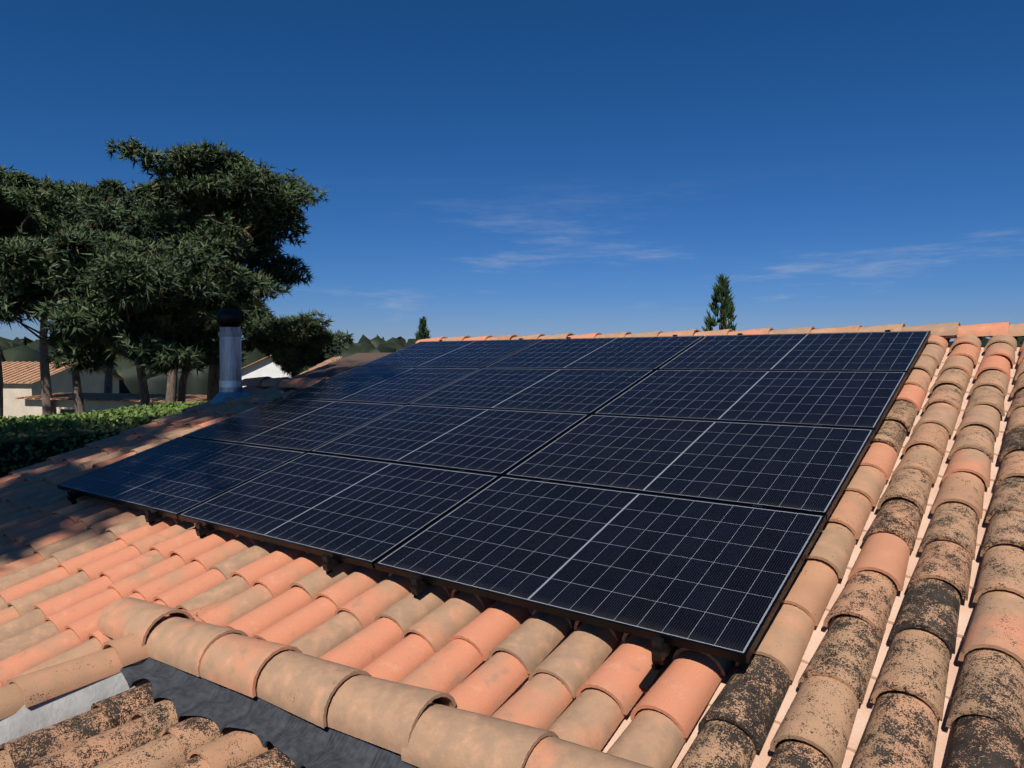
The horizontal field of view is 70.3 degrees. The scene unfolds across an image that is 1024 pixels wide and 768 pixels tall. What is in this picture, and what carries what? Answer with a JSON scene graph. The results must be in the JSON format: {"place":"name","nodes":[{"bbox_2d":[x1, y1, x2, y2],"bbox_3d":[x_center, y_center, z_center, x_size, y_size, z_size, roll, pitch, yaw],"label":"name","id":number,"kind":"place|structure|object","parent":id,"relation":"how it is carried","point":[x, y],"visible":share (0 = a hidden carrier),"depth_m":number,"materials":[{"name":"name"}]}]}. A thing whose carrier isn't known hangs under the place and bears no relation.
{"place":"outdoors","nodes":[
{"label":"outdoors","id":0,"kind":"place"},
{"bbox_2d":[60,409,74,413],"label":"beige outbuilding windows","id":1,"kind":"structure","parent":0,"point":[62,411],"depth_m":34.58,"materials":[{"name":"glass"}]},
{"bbox_2d":[0,659,149,744],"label":"flashing","id":2,"kind":"object","parent":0,"point":[23,721],"visible":0.1,"depth_m":3.20,"materials":[{"name":"grey metal"}]},
{"bbox_2d":[0,598,295,767],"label":"roof tiles","id":3,"kind":"object","parent":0,"point":[136,727],"visible":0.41,"depth_m":2.96,"materials":[{"name":"brown ceramic"}]},
{"bbox_2d":[219,356,290,386],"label":"white house walls","id":4,"kind":"structure","parent":0,"point":[264,368],"depth_m":42.76,"materials":[{"name":"white paint"}]},
{"bbox_2d":[219,355,270,379],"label":"roof edge","id":5,"kind":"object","parent":4,"relation":"on","point":[254,363],"depth_m":42.57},
{"bbox_2d":[120,657,418,767],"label":"roof valley flashing","id":6,"kind":"object","parent":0,"point":[299,742],"visible":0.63,"depth_m":2.93,"materials":[{"name":"grey metal"}]},
{"bbox_2d":[294,356,341,376],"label":"neighbour roof","id":7,"kind":"structure","parent":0,"point":[328,361],"depth_m":17.89,"materials":[{"name":"tile"}]},
{"bbox_2d":[0,0,1023,342],"label":"sky","id":8,"kind":"structure","parent":0,"point":[495,168],"materials":[{"name":"blue"}]},
{"label":"ground","id":9,"kind":"structure","parent":0,"visible":0},
{"bbox_2d":[0,180,92,415],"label":"pine tree","id":10,"kind":"object","parent":9,"relation":"on","point":[16,210],"visible":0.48,"depth_m":27.26,"materials":[{"name":"green plant"}]},
{"bbox_2d":[0,164,103,415],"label":"pine tree","id":11,"kind":"object","parent":9,"relation":"on","point":[22,178],"visible":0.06,"depth_m":32.62,"materials":[{"name":"green plant"}]},
{"bbox_2d":[3,367,118,417],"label":"neighbour house walls","id":12,"kind":"structure","parent":9,"relation":"on","point":[61,381],"depth_m":50.99,"materials":[{"name":"beige paint"}]},
{"bbox_2d":[2,361,124,383],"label":"tiled roof","id":13,"kind":"structure","parent":12,"relation":"on","point":[22,372],"depth_m":51.51,"materials":[{"name":"orange tile"}]},
{"bbox_2d":[0,243,131,413],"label":"pine tree","id":14,"kind":"object","parent":9,"relation":"on","point":[19,297],"visible":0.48,"depth_m":17.65,"materials":[{"name":"green plant"}]},
{"bbox_2d":[25,399,176,420],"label":"beige outbuilding walls","id":15,"kind":"structure","parent":9,"relation":"on","point":[33,407],"depth_m":34.56,"materials":[{"name":"beige paint"}]},
{"bbox_2d":[15,392,206,401],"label":"beige outbuilding roof","id":16,"kind":"structure","parent":15,"relation":"on","point":[115,397],"depth_m":34.65,"materials":[{"name":"tile"}]},
{"bbox_2d":[0,400,208,477],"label":"hedge","id":17,"kind":"object","parent":9,"relation":"on","point":[32,440],"visible":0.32,"depth_m":12.05,"materials":[{"name":"green plant"}]},
{"bbox_2d":[0,226,247,415],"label":"pine tree","id":18,"kind":"object","parent":9,"relation":"on","point":[138,278],"visible":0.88,"depth_m":16.95,"materials":[{"name":"green plant"}]},
{"bbox_2d":[104,241,159,392],"bbox_3d":[-21.657,-2.868,39.488,8.554,11.867,9.438,0,2,4],"label":"tree","id":19,"kind":"object","parent":9,"relation":"on","point":[108,384],"depth_m":39.29,"materials":[{"name":"brown plant"}]},
{"bbox_2d":[63,177,254,402],"bbox_3d":[-11.957,-1.813,25.361,7.015,10.685,6.478,1,2,37],"label":"pine tree","id":20,"kind":"object","parent":9,"relation":"on","point":[112,190],"visible":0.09,"depth_m":24.37,"materials":[{"name":"green plant"}]},
{"bbox_2d":[85,135,330,400],"bbox_3d":[-9.160,-1.913,22.613,6.739,11.066,6.746,0,2,-10],"label":"pine tree","id":21,"kind":"object","parent":9,"relation":"on","point":[237,206],"visible":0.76,"depth_m":20.93,"materials":[{"name":"green plant"}]},
{"bbox_2d":[125,250,293,403],"bbox_3d":[-8.442,0.074,19.094,4.396,7.323,4.176,1,2,37],"label":"pine tree","id":22,"kind":"object","parent":9,"relation":"on","point":[215,291],"visible":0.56,"depth_m":18.37,"materials":[{"name":"green plant"}]},
{"bbox_2d":[241,309,355,377],"bbox_3d":[-6.686,0.678,21.652,3.692,5.951,3.295,0,2,7],"label":"pine tree","id":23,"kind":"object","parent":9,"relation":"on","point":[294,345],"visible":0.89,"depth_m":20.99,"materials":[{"name":"green plant"}]},
{"bbox_2d":[412,316,431,344],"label":"conifer tree","id":24,"kind":"object","parent":9,"relation":"on","point":[423,332],"visible":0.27,"depth_m":54.29,"materials":[{"name":"green plant"}]},
{"bbox_2d":[0,335,1023,394],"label":"distant trees","id":25,"kind":"object","parent":9,"relation":"on","point":[16,349],"visible":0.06,"depth_m":65.08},
{"bbox_2d":[701,273,737,330],"bbox_3d":[9.397,-0.863,32.637,2.444,8.292,2.571,1,2,37],"label":"cypress tree","id":26,"kind":"object","parent":9,"relation":"on","point":[722,296],"visible":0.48,"depth_m":32.34,"materials":[{"name":"green plant"}]},
{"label":"house walls","id":27,"kind":"object","parent":9,"relation":"on","visible":0},
{"bbox_2d":[292,353,389,390],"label":"roof deck","id":28,"kind":"structure","parent":27,"relation":"on","point":[329,370],"depth_m":10.30,"materials":[{"name":"brown tile"}]},
{"bbox_2d":[210,327,251,403],"bbox_3d":[-3.485,-0.196,9.007,0.521,1.010,0.521,1,2,37],"label":"flue pipe","id":29,"kind":"object","parent":28,"relation":"on","point":[230,383],"visible":0.92,"depth_m":8.89,"materials":[{"name":"silver metal"}]},
{"bbox_2d":[216,308,243,326],"bbox_3d":[-3.485,-0.801,8.987,0.330,0.276,0.327,1,2,37],"label":"chimney cap","id":30,"kind":"object","parent":29,"relation":"on","point":[229,317],"visible":0.89,"depth_m":8.88,"materials":[{"name":"black metal"}]},
{"bbox_2d":[67,330,890,688],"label":"mounting rails","id":31,"kind":"object","parent":28,"relation":"on","point":[659,650],"visible":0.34,"depth_m":3.59,"materials":[{"name":"metal"}]},
{"bbox_2d":[57,331,930,663],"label":"solar panel frames","id":32,"kind":"structure","parent":31,"relation":"on","point":[669,639],"depth_m":4.34,"materials":[{"name":"metal"}]},
{"bbox_2d":[60,331,928,652],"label":"solar panels","id":33,"kind":"object","parent":32,"relation":"in","point":[710,573],"visible":1,"depth_m":4.82,"materials":[{"name":"blue glass"}]},
{"bbox_2d":[0,334,1023,767],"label":"roof tiles","id":34,"kind":"object","parent":28,"relation":"on","point":[892,636],"visible":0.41,"depth_m":3.27,"materials":[{"name":"orange ceramic"}]},
{"bbox_2d":[97,321,1023,767],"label":"roof ridge tiles","id":35,"kind":"object","parent":34,"relation":"on","point":[409,723],"visible":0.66,"depth_m":2.88,"materials":[{"name":"orange ceramic"}]}
]}

